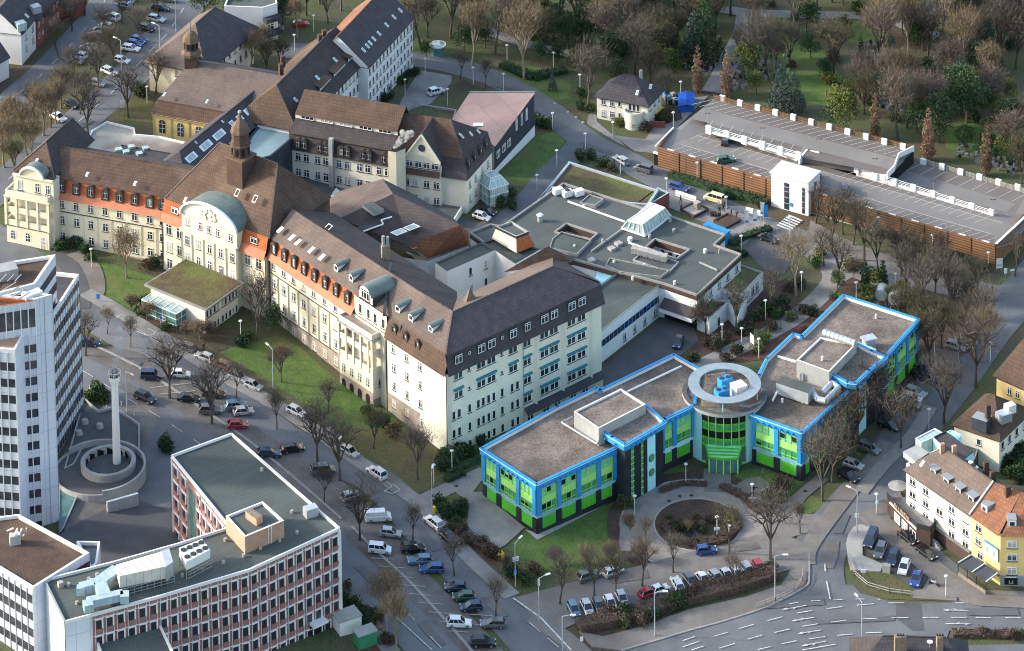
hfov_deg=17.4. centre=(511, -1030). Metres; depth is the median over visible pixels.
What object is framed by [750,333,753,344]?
notice board
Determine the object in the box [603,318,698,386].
delivery yard
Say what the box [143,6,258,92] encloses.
annex building
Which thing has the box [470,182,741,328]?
clinic building
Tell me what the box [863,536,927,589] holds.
parking bays
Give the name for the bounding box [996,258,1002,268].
parking sign
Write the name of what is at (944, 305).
bare tree
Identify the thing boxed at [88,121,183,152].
flat roof annex
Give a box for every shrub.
[53,236,70,250]
[65,237,74,247]
[71,235,83,247]
[77,242,93,254]
[83,252,97,261]
[83,387,99,400]
[88,379,105,398]
[96,388,110,404]
[123,292,141,309]
[133,81,148,97]
[133,304,146,315]
[138,257,154,269]
[138,297,158,319]
[149,254,161,268]
[157,321,172,330]
[157,438,175,453]
[159,431,170,442]
[177,317,192,335]
[185,318,207,338]
[203,318,218,337]
[234,334,249,347]
[238,328,255,341]
[342,578,352,590]
[342,584,350,596]
[344,594,362,606]
[354,602,365,612]
[360,403,374,413]
[360,604,370,612]
[361,609,373,624]
[362,614,377,624]
[371,606,382,620]
[372,605,384,622]
[377,634,394,645]
[379,92,388,102]
[381,413,390,428]
[384,420,402,438]
[387,90,394,98]
[396,73,403,83]
[403,75,409,84]
[405,68,412,75]
[408,67,420,75]
[432,454,453,471]
[432,492,446,505]
[435,444,452,458]
[436,498,451,512]
[438,506,449,516]
[440,509,453,520]
[444,448,459,466]
[447,514,461,522]
[448,502,461,516]
[451,498,463,508]
[452,442,468,460]
[453,515,463,523]
[454,440,471,453]
[454,523,467,534]
[454,523,469,529]
[457,531,469,546]
[458,496,468,508]
[458,506,467,517]
[466,443,478,457]
[475,434,488,445]
[475,534,490,542]
[482,541,501,557]
[485,545,500,558]
[496,193,507,207]
[500,562,522,578]
[506,187,516,200]
[506,197,517,210]
[517,569,536,585]
[524,559,544,575]
[530,30,548,42]
[534,112,544,127]
[537,116,553,129]
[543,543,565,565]
[574,147,585,161]
[575,87,587,97]
[575,98,585,110]
[575,541,596,565]
[585,147,596,160]
[586,102,596,113]
[594,155,610,166]
[600,536,621,558]
[600,602,620,611]
[606,160,617,171]
[611,116,624,126]
[616,493,635,510]
[616,508,638,531]
[617,601,638,616]
[618,612,630,629]
[630,539,650,561]
[635,610,650,627]
[639,121,650,132]
[645,603,662,621]
[656,111,668,122]
[661,106,674,120]
[661,591,685,609]
[664,512,671,519]
[664,596,676,612]
[668,590,686,608]
[670,522,681,532]
[675,519,686,531]
[679,52,691,68]
[679,588,690,606]
[681,518,693,529]
[682,522,697,530]
[683,584,701,597]
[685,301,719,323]
[686,350,700,361]
[691,512,702,522]
[693,519,707,526]
[698,523,706,533]
[701,336,711,346]
[705,513,715,521]
[707,211,716,215]
[709,333,722,347]
[709,336,721,352]
[709,517,717,523]
[716,329,732,343]
[718,351,732,361]
[720,189,729,195]
[724,512,736,527]
[726,192,734,198]
[729,342,742,352]
[730,342,743,355]
[736,323,749,334]
[737,318,753,334]
[738,318,754,330]
[748,306,767,321]
[749,340,763,353]
[752,328,771,343]
[756,199,763,207]
[759,297,774,314]
[761,487,771,498]
[763,318,782,331]
[763,559,778,567]
[767,304,782,320]
[769,478,783,498]
[771,472,794,488]
[772,293,790,306]
[773,489,788,501]
[774,304,788,313]
[777,303,790,314]
[779,278,798,291]
[783,310,798,322]
[790,13,799,19]
[791,58,796,67]
[792,274,806,287]
[793,303,810,314]
[799,323,807,333]
[806,304,818,315]
[807,255,822,269]
[814,244,827,257]
[815,26,830,37]
[820,72,840,85]
[825,47,841,61]
[829,292,838,299]
[833,14,852,26]
[839,254,854,270]
[844,255,865,276]
[851,1,867,14]
[861,93,878,104]
[868,266,882,282]
[887,110,900,120]
[894,279,910,289]
[917,56,932,67]
[950,250,959,258]
[969,110,980,123]
[977,624,989,634]
[978,262,992,270]
[980,115,993,126]
[993,146,1010,156]
[1002,465,1016,478]
[1003,451,1013,468]
[1005,34,1021,50]
[1005,451,1017,465]
[1007,457,1023,467]
[1009,458,1023,475]
[1009,628,1019,640]
[1011,462,1023,474]
[1012,443,1023,459]
[1013,472,1023,485]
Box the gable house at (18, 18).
[0,0,37,64]
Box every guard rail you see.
[755,569,802,607]
[850,556,911,595]
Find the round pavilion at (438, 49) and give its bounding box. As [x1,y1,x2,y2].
[430,40,445,56]
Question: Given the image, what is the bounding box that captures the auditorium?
[452,91,535,171]
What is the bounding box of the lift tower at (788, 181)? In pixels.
[769,160,820,215]
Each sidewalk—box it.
[80,289,518,598]
[97,346,341,518]
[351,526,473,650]
[377,628,400,650]
[526,613,591,650]
[579,559,807,650]
[797,439,895,564]
[855,405,936,493]
[859,510,1023,608]
[870,491,901,524]
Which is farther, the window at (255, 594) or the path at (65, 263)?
the path at (65, 263)
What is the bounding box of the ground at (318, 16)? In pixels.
[0,0,1023,650]
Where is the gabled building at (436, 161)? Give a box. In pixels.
[388,113,493,213]
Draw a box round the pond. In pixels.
[681,527,697,538]
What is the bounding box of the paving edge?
[525,505,603,539]
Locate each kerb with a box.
[619,479,735,561]
[621,553,809,650]
[653,498,741,550]
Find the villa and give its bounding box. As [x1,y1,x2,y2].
[593,69,664,130]
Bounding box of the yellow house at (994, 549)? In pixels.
[969,460,1023,586]
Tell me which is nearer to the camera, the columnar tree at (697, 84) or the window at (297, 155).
the window at (297, 155)
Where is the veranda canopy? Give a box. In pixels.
[958,555,997,593]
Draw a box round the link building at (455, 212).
[430,204,462,220]
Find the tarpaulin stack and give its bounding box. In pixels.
[678,91,694,112]
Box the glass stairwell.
[480,170,508,206]
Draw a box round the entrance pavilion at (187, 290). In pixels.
[141,259,243,332]
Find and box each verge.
[0,0,88,93]
[0,0,151,166]
[110,92,152,123]
[331,626,364,650]
[360,629,397,650]
[435,492,468,522]
[467,542,497,568]
[498,560,537,587]
[573,609,678,634]
[607,471,742,564]
[681,278,803,362]
[730,298,835,361]
[837,277,979,354]
[853,570,936,600]
[879,342,923,418]
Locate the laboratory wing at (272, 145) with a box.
[249,127,292,172]
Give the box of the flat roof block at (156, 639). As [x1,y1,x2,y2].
[97,625,172,650]
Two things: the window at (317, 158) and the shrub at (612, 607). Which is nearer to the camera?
the shrub at (612, 607)
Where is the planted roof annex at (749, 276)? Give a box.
[696,265,762,334]
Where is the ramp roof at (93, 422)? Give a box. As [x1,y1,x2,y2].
[64,397,139,468]
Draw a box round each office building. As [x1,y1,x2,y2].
[45,433,342,650]
[479,294,919,533]
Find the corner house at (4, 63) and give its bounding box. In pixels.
[0,42,9,81]
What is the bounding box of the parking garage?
[653,94,1023,266]
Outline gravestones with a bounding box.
[702,31,1015,175]
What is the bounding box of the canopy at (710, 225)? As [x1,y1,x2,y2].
[703,221,729,245]
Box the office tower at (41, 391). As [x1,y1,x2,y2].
[0,254,83,526]
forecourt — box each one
[456,492,524,547]
[667,188,779,245]
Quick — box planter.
[713,213,740,228]
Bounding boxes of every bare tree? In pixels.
[0,91,25,142]
[0,109,21,167]
[0,134,27,171]
[5,93,45,155]
[15,75,48,108]
[15,113,44,152]
[23,77,62,135]
[39,12,66,57]
[40,77,67,127]
[41,58,78,108]
[42,4,56,39]
[44,75,69,122]
[55,0,86,31]
[56,42,87,86]
[64,73,109,132]
[70,63,97,113]
[75,26,104,68]
[80,304,104,355]
[81,39,111,86]
[83,0,87,15]
[87,0,115,48]
[93,19,127,65]
[97,53,149,117]
[107,222,145,277]
[108,0,133,23]
[124,1,149,35]
[134,317,201,398]
[135,44,171,94]
[148,0,159,16]
[175,353,238,423]
[227,259,291,340]
[241,28,266,66]
[251,38,277,68]
[254,20,275,62]
[261,338,296,381]
[267,34,292,62]
[282,0,307,37]
[286,384,349,461]
[308,404,370,480]
[314,0,334,23]
[317,373,344,410]
[336,468,385,540]
[356,557,406,631]
[358,398,393,448]
[374,576,416,650]
[396,419,441,479]
[402,0,431,42]
[414,0,446,37]
[441,0,470,37]
[442,0,478,24]
[457,0,493,65]
[480,0,517,54]
[488,0,551,78]
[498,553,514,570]
[509,0,531,39]
[514,0,549,42]
[525,2,563,53]
[547,543,583,603]
[556,0,598,34]
[560,32,623,110]
[569,533,612,596]
[581,0,624,36]
[597,543,630,596]
[601,0,647,46]
[615,10,657,74]
[621,520,666,586]
[632,0,677,29]
[633,39,667,83]
[639,0,650,31]
[646,14,678,65]
[651,64,678,106]
[662,6,689,48]
[664,3,687,48]
[672,0,703,28]
[681,0,729,27]
[689,280,719,335]
[703,486,750,553]
[708,0,730,31]
[717,275,751,333]
[724,25,751,61]
[729,0,731,15]
[731,6,783,71]
[735,0,776,37]
[735,466,805,559]
[747,21,781,79]
[756,260,788,311]
[762,11,788,58]
[764,225,822,296]
[765,35,786,68]
[770,0,815,30]
[771,9,807,67]
[780,414,857,501]
[801,175,833,223]
[805,1,862,73]
[809,222,839,265]
[813,193,853,247]
[813,412,860,482]
[816,398,853,468]
[817,380,870,459]
[819,225,860,284]
[822,180,861,234]
[837,370,884,441]
[838,190,872,244]
[841,52,874,98]
[843,195,882,259]
[845,44,875,74]
[845,64,882,113]
[845,349,899,420]
[845,355,881,401]
[849,208,896,267]
[856,0,903,62]
[856,0,905,52]
[858,0,903,39]
[866,59,918,140]
[867,43,904,88]
[869,376,931,447]
[870,342,900,378]
[880,211,918,276]
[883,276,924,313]
[884,42,928,78]
[885,241,923,289]
[890,213,936,283]
[893,0,928,56]
[899,62,935,127]
[900,66,950,120]
[902,249,945,309]
[903,285,939,339]
[904,300,932,351]
[905,300,951,365]
[909,0,953,55]
[916,344,974,423]
[919,237,955,297]
[919,292,959,348]
[927,220,955,254]
[931,32,968,79]
[931,249,975,317]
[934,51,974,106]
[936,0,966,42]
[937,255,966,297]
[938,245,965,293]
[938,303,974,356]
[940,0,987,62]
[945,293,1010,386]
[950,274,983,315]
[958,0,983,39]
[963,246,993,297]
[963,274,1008,340]
[967,32,995,67]
[968,3,992,40]
[968,302,1006,361]
[971,37,1006,82]
[974,0,1010,42]
[974,61,1010,108]
[976,0,1023,68]
[983,0,1014,22]
[985,0,1006,40]
[985,103,1023,158]
[990,0,1023,68]
[1002,225,1023,275]
[1004,129,1023,183]
[1009,90,1023,134]
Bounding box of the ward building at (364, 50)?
[246,0,413,133]
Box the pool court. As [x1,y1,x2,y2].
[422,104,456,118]
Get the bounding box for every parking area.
[82,344,502,650]
[399,71,451,110]
[742,236,795,273]
[879,348,955,435]
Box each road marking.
[9,8,183,178]
[84,371,199,443]
[150,381,492,631]
[397,618,431,649]
[513,598,571,649]
[683,602,1015,649]
[824,563,830,598]
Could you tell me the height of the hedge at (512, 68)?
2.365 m
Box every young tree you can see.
[98,302,117,333]
[121,314,139,346]
[223,356,247,397]
[264,387,289,429]
[311,461,334,501]
[397,499,425,539]
[440,532,464,575]
[453,47,470,79]
[477,54,494,88]
[484,573,509,615]
[637,512,654,542]
[661,530,687,572]
[721,544,746,584]
[788,499,808,532]
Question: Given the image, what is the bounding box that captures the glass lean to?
[331,188,338,196]
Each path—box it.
[45,251,90,307]
[420,467,481,503]
[481,139,588,222]
[488,29,571,56]
[587,111,625,146]
[614,95,708,152]
[684,2,940,38]
[692,267,841,367]
[701,15,756,93]
[703,468,730,491]
[734,477,780,512]
[761,474,827,539]
[790,241,860,280]
[839,260,916,294]
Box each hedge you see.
[342,587,383,630]
[443,468,466,482]
[444,453,480,473]
[449,521,502,560]
[499,59,567,81]
[574,562,781,632]
[659,478,706,492]
[659,507,742,546]
[666,169,770,204]
[691,565,771,586]
[718,480,761,513]
[727,245,747,257]
[728,223,772,245]
[887,232,990,267]
[951,626,1023,639]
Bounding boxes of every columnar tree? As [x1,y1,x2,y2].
[691,45,703,92]
[719,49,733,98]
[869,92,881,139]
[920,108,935,160]
[979,122,992,175]
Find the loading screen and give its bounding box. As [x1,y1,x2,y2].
[106,492,138,512]
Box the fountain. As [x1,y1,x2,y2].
[681,200,708,218]
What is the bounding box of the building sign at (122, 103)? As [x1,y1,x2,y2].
[120,100,124,107]
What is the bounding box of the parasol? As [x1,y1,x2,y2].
[888,480,905,495]
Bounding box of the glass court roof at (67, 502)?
[59,488,76,533]
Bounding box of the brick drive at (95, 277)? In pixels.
[68,251,104,294]
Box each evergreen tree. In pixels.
[188,0,220,11]
[262,302,282,330]
[277,0,286,20]
[277,0,292,23]
[419,39,432,56]
[451,23,477,52]
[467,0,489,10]
[475,19,494,47]
[531,40,548,62]
[541,2,564,40]
[547,43,565,64]
[551,10,580,47]
[565,48,577,67]
[570,0,601,44]
[572,15,591,41]
[589,34,616,68]
[606,54,628,77]
[608,29,632,58]
[649,21,682,52]
[657,47,682,78]
[730,41,761,78]
[745,69,764,94]
[795,0,821,30]
[797,29,821,57]
[816,57,833,75]
[820,84,860,127]
[830,269,845,289]
[840,78,857,99]
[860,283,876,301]
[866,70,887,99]
[869,64,886,75]
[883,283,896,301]
[902,96,925,132]
[904,2,940,50]
[915,92,959,142]
[918,65,938,96]
[938,63,992,122]
[954,123,975,151]
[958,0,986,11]
[965,38,1001,82]
[974,129,995,148]
[987,92,1007,120]
[993,97,1023,134]
[993,133,1012,159]
[996,77,1017,98]
[1003,133,1023,169]
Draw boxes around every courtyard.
[57,396,178,535]
[59,491,179,563]
[298,176,503,245]
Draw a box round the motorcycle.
[929,579,939,586]
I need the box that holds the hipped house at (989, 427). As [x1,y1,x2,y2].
[950,393,1023,471]
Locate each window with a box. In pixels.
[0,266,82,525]
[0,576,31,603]
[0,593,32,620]
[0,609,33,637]
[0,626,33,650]
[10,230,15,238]
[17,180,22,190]
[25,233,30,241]
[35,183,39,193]
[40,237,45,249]
[45,185,49,195]
[59,179,65,193]
[60,200,64,208]
[60,216,64,224]
[72,182,80,195]
[73,203,78,211]
[73,218,79,227]
[74,561,89,570]
[86,184,94,198]
[87,205,93,213]
[88,220,93,230]
[89,237,94,246]
[95,464,249,650]
[101,187,109,200]
[102,208,107,216]
[102,223,108,232]
[103,239,108,248]
[115,189,123,203]
[116,210,122,218]
[130,192,138,205]
[131,213,137,221]
[132,228,137,237]
[133,245,137,254]
[145,195,153,208]
[146,216,152,224]
[147,231,152,240]
[147,247,152,256]
[158,197,163,210]
[159,120,165,133]
[160,600,167,614]
[161,617,168,630]
[166,224,171,236]
[166,241,172,253]
[166,258,172,268]
[171,206,177,215]
[171,597,177,611]
[171,614,178,628]
[172,630,178,644]
[176,228,180,239]
[176,245,181,257]
[177,123,183,136]
[181,594,188,608]
[181,611,188,625]
[182,627,188,641]
[182,644,189,650]
[184,235,189,246]
[185,217,189,226]
[185,252,189,260]
[191,591,198,606]
[191,608,198,622]
[192,624,199,638]
[192,641,199,650]
[196,239,200,250]
[196,256,200,264]
[198,221,202,230]
[201,588,208,603]
[202,605,208,619]
[202,621,209,635]
[202,638,209,650]
[207,225,210,234]
[207,244,211,254]
[208,260,211,268]
[211,585,218,600]
[212,602,218,616]
[212,618,219,632]
[212,634,219,648]
[215,228,219,237]
[218,248,222,259]
[219,265,223,273]
[221,582,228,597]
[222,599,228,613]
[222,615,229,629]
[222,631,229,645]
[228,233,232,242]
[230,252,234,263]
[230,269,234,278]
[231,579,238,594]
[232,596,238,610]
[232,612,239,626]
[232,628,239,642]
[241,577,248,591]
[242,593,248,607]
[242,609,249,623]
[242,625,249,639]
[244,254,250,266]
[245,271,250,283]
[250,236,257,245]
[251,572,257,587]
[252,589,258,603]
[252,605,258,620]
[253,621,258,636]
[253,638,259,650]
[256,258,261,271]
[260,568,266,583]
[261,585,267,599]
[261,601,267,616]
[262,617,268,631]
[262,633,268,648]
[270,241,277,255]
[270,564,276,579]
[270,580,276,595]
[270,596,276,611]
[271,278,275,289]
[271,613,277,627]
[271,629,277,643]
[279,560,285,574]
[279,576,285,591]
[279,592,285,607]
[280,248,288,262]
[280,608,286,623]
[280,625,286,639]
[282,285,285,296]
[282,303,285,314]
[283,287,588,448]
[288,556,294,570]
[288,572,294,586]
[288,588,294,603]
[289,604,295,619]
[289,620,295,635]
[289,636,295,642]
[290,254,297,269]
[291,276,294,285]
[291,292,295,302]
[292,309,295,320]
[294,137,301,148]
[295,152,300,161]
[296,168,301,176]
[297,551,303,566]
[297,568,303,582]
[297,584,303,598]
[298,600,304,614]
[298,616,304,631]
[298,632,304,639]
[300,138,307,149]
[300,261,308,275]
[301,116,313,121]
[301,282,304,291]
[301,299,305,309]
[303,154,309,162]
[303,169,309,178]
[306,547,311,562]
[306,564,312,578]
[306,579,312,594]
[307,596,312,610]
[307,612,313,626]
[310,267,318,282]
[311,305,315,316]
[314,156,320,164]
[315,171,320,180]
[315,543,320,558]
[315,559,321,574]
[315,575,321,590]
[316,140,322,152]
[316,591,321,606]
[316,607,322,618]
[320,119,332,124]
[321,141,327,153]
[321,275,329,290]
[322,157,328,166]
[322,297,325,306]
[322,313,326,324]
[323,173,328,181]
[323,539,329,554]
[324,555,330,570]
[324,571,330,586]
[324,587,330,602]
[325,603,331,618]
[326,619,331,628]
[332,282,340,297]
[332,535,338,550]
[333,304,336,313]
[333,320,336,331]
[333,551,338,565]
[333,567,339,581]
[333,583,339,598]
[334,599,339,611]
[336,159,341,168]
[336,175,341,184]
[337,144,344,156]
[339,122,352,127]
[342,145,350,157]
[343,289,351,304]
[344,161,349,169]
[344,177,350,185]
[356,163,362,172]
[357,179,362,185]
[359,126,371,131]
[359,148,366,160]
[364,149,372,161]
[365,165,370,173]
[376,167,381,175]
[378,129,391,134]
[379,152,386,164]
[404,56,412,71]
[406,159,412,167]
[406,178,409,185]
[411,179,417,187]
[414,161,421,168]
[418,145,424,151]
[422,162,429,169]
[423,180,429,188]
[424,195,429,203]
[431,163,438,170]
[433,182,439,190]
[433,197,439,205]
[465,158,471,169]
[471,151,477,162]
[477,145,483,157]
[483,139,488,151]
[486,459,495,472]
[486,474,495,487]
[500,468,515,485]
[500,483,515,500]
[502,142,506,153]
[507,137,510,148]
[515,118,517,131]
[520,482,531,495]
[520,496,531,511]
[542,482,556,496]
[542,497,556,512]
[561,473,575,487]
[562,489,576,502]
[581,464,595,478]
[581,479,596,493]
[601,109,605,116]
[601,456,612,468]
[601,471,612,484]
[602,296,658,346]
[631,447,634,501]
[633,324,636,334]
[641,442,643,495]
[643,316,646,326]
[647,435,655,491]
[665,422,671,432]
[665,437,671,448]
[677,413,690,427]
[677,428,690,442]
[726,271,729,281]
[751,285,754,298]
[755,280,759,293]
[756,423,773,436]
[756,438,773,452]
[779,431,796,445]
[779,446,796,460]
[859,382,865,434]
[888,367,894,378]
[893,511,900,526]
[898,342,905,354]
[898,354,905,368]
[901,519,907,529]
[909,330,915,342]
[909,343,915,357]
[909,476,915,487]
[909,489,915,500]
[909,501,915,508]
[910,527,915,538]
[922,485,928,497]
[922,498,928,509]
[935,505,942,517]
[948,503,954,515]
[948,516,954,527]
[948,529,954,538]
[961,525,968,537]
[962,513,968,524]
[962,538,968,547]
[974,522,981,534]
[974,535,981,547]
[976,438,980,446]
[976,550,982,561]
[1001,440,1004,451]
[1006,386,1011,396]
[1006,554,1016,561]
[1006,567,1016,575]
[1007,541,1016,549]
[1014,390,1019,399]
[1015,427,1018,437]
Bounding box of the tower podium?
[0,514,100,650]
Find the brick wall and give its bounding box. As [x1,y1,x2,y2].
[650,121,664,127]
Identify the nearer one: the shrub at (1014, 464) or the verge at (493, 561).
the verge at (493, 561)
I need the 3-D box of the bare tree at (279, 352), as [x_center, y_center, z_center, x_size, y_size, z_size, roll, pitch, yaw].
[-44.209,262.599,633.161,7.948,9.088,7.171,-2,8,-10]
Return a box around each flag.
[744,210,748,229]
[753,209,756,220]
[760,201,764,226]
[763,205,767,225]
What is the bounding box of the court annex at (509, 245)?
[435,221,540,297]
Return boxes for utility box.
[882,563,890,573]
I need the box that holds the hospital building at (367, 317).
[3,110,605,449]
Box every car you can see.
[51,111,67,121]
[62,98,78,108]
[71,51,87,58]
[71,56,84,64]
[77,47,91,51]
[82,336,100,346]
[88,77,106,86]
[98,21,114,29]
[100,64,118,75]
[109,11,120,21]
[114,54,130,64]
[116,1,132,8]
[121,42,140,51]
[126,38,143,46]
[130,34,147,42]
[133,388,156,404]
[139,22,155,32]
[140,368,161,380]
[146,13,165,22]
[151,3,170,11]
[159,0,175,2]
[171,368,190,378]
[174,340,197,352]
[177,391,199,402]
[194,351,214,362]
[198,403,221,414]
[202,387,224,398]
[209,358,231,371]
[224,398,247,411]
[226,372,248,383]
[227,418,247,429]
[232,405,253,416]
[244,378,262,391]
[257,446,280,457]
[279,442,304,453]
[286,402,304,417]
[292,19,308,26]
[309,461,335,476]
[321,427,341,440]
[339,490,358,501]
[340,444,359,458]
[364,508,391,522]
[365,465,387,480]
[368,540,391,555]
[379,525,401,538]
[400,540,425,553]
[407,553,432,565]
[419,561,444,573]
[422,514,444,530]
[426,86,444,95]
[438,527,459,547]
[444,580,466,591]
[446,614,471,628]
[452,589,474,601]
[459,599,482,612]
[470,634,495,647]
[472,210,491,221]
[477,205,496,216]
[480,616,505,628]
[566,599,580,617]
[575,569,600,582]
[579,597,593,614]
[591,595,604,612]
[601,566,623,578]
[602,593,616,607]
[612,154,629,165]
[614,588,627,604]
[634,162,653,173]
[637,586,653,599]
[650,583,670,594]
[668,180,689,192]
[670,575,684,590]
[672,334,683,348]
[682,571,695,587]
[694,543,716,555]
[694,570,709,579]
[703,190,725,203]
[707,568,721,577]
[714,154,735,163]
[718,566,730,576]
[721,137,729,145]
[728,565,741,573]
[739,560,752,570]
[751,558,763,568]
[757,232,778,243]
[837,466,859,483]
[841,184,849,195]
[842,456,864,470]
[858,438,880,455]
[863,525,878,548]
[873,540,887,559]
[877,416,898,431]
[886,547,899,566]
[897,528,918,545]
[897,557,910,574]
[900,396,921,409]
[901,390,922,402]
[903,383,927,398]
[909,568,922,587]
[912,367,926,376]
[913,361,931,371]
[915,543,937,561]
[918,370,941,383]
[944,338,965,351]
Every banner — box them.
[675,190,695,200]
[746,207,761,215]
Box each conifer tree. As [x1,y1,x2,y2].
[547,73,557,91]
[679,11,708,68]
[686,0,725,66]
[765,65,794,112]
[778,72,806,117]
[856,33,864,63]
[858,261,870,299]
[876,260,888,286]
[885,34,899,76]
[909,20,925,45]
[945,55,975,115]
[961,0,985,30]
[972,17,996,72]
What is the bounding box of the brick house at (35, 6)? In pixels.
[22,0,58,48]
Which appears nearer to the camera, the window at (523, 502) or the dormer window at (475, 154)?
the window at (523, 502)
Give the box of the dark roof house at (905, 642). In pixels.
[849,633,968,650]
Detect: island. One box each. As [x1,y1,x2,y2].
[655,499,737,549]
[846,524,881,571]
[912,578,956,601]
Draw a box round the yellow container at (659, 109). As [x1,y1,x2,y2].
[655,106,663,119]
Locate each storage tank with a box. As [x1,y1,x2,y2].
[875,283,887,307]
[888,287,899,310]
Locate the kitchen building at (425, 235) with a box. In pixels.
[330,179,468,276]
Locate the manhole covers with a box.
[454,485,806,501]
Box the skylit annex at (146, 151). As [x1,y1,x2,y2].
[115,144,170,159]
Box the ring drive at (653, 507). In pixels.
[623,480,766,560]
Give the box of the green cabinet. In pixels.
[352,622,377,649]
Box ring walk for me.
[619,486,693,550]
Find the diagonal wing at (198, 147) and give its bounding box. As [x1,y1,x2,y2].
[163,90,256,165]
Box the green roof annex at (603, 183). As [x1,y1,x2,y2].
[539,161,668,208]
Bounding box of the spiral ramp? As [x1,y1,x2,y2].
[58,439,145,502]
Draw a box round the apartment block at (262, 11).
[224,0,281,41]
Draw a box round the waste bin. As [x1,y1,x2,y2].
[667,98,672,104]
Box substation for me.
[332,605,362,636]
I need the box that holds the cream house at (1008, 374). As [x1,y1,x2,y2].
[992,338,1023,405]
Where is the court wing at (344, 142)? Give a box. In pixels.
[289,89,408,188]
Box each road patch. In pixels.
[80,119,93,127]
[119,382,137,395]
[129,54,150,69]
[131,359,142,367]
[150,363,166,371]
[355,471,378,492]
[355,565,383,595]
[415,523,439,550]
[418,620,445,645]
[481,596,508,616]
[494,84,519,90]
[579,141,613,154]
[610,569,649,583]
[696,199,727,209]
[725,542,759,551]
[764,598,824,608]
[784,234,814,242]
[811,615,894,623]
[820,538,838,568]
[832,514,849,533]
[896,602,924,630]
[940,361,967,387]
[965,608,1019,615]
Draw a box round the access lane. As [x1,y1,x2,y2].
[515,534,800,627]
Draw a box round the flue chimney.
[108,367,120,464]
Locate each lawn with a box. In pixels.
[96,259,154,317]
[203,325,255,350]
[221,336,445,479]
[347,427,443,493]
[413,44,449,56]
[441,80,488,110]
[498,65,570,99]
[500,131,566,186]
[507,501,621,570]
[561,105,596,121]
[644,152,669,171]
[664,467,688,473]
[676,30,686,50]
[683,22,698,53]
[700,17,735,87]
[733,466,802,503]
[754,17,841,105]
[800,495,824,513]
[845,20,886,42]
[944,120,1019,152]
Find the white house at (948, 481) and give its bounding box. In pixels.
[887,428,1014,558]
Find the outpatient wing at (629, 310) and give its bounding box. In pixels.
[595,272,659,361]
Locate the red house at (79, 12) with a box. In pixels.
[59,0,84,21]
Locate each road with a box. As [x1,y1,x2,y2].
[0,0,118,118]
[0,0,208,205]
[0,224,565,650]
[81,349,461,650]
[140,410,184,510]
[277,43,1023,316]
[625,584,1023,650]
[788,259,1023,601]
[807,220,994,303]
[845,491,984,607]
[968,644,1023,650]
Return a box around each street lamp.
[126,372,133,411]
[175,1,175,30]
[265,342,273,388]
[431,465,432,514]
[515,535,522,586]
[538,572,550,620]
[562,614,575,650]
[633,494,636,516]
[654,590,667,635]
[774,554,787,597]
[846,485,857,531]
[854,593,861,636]
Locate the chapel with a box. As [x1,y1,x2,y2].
[149,20,281,141]

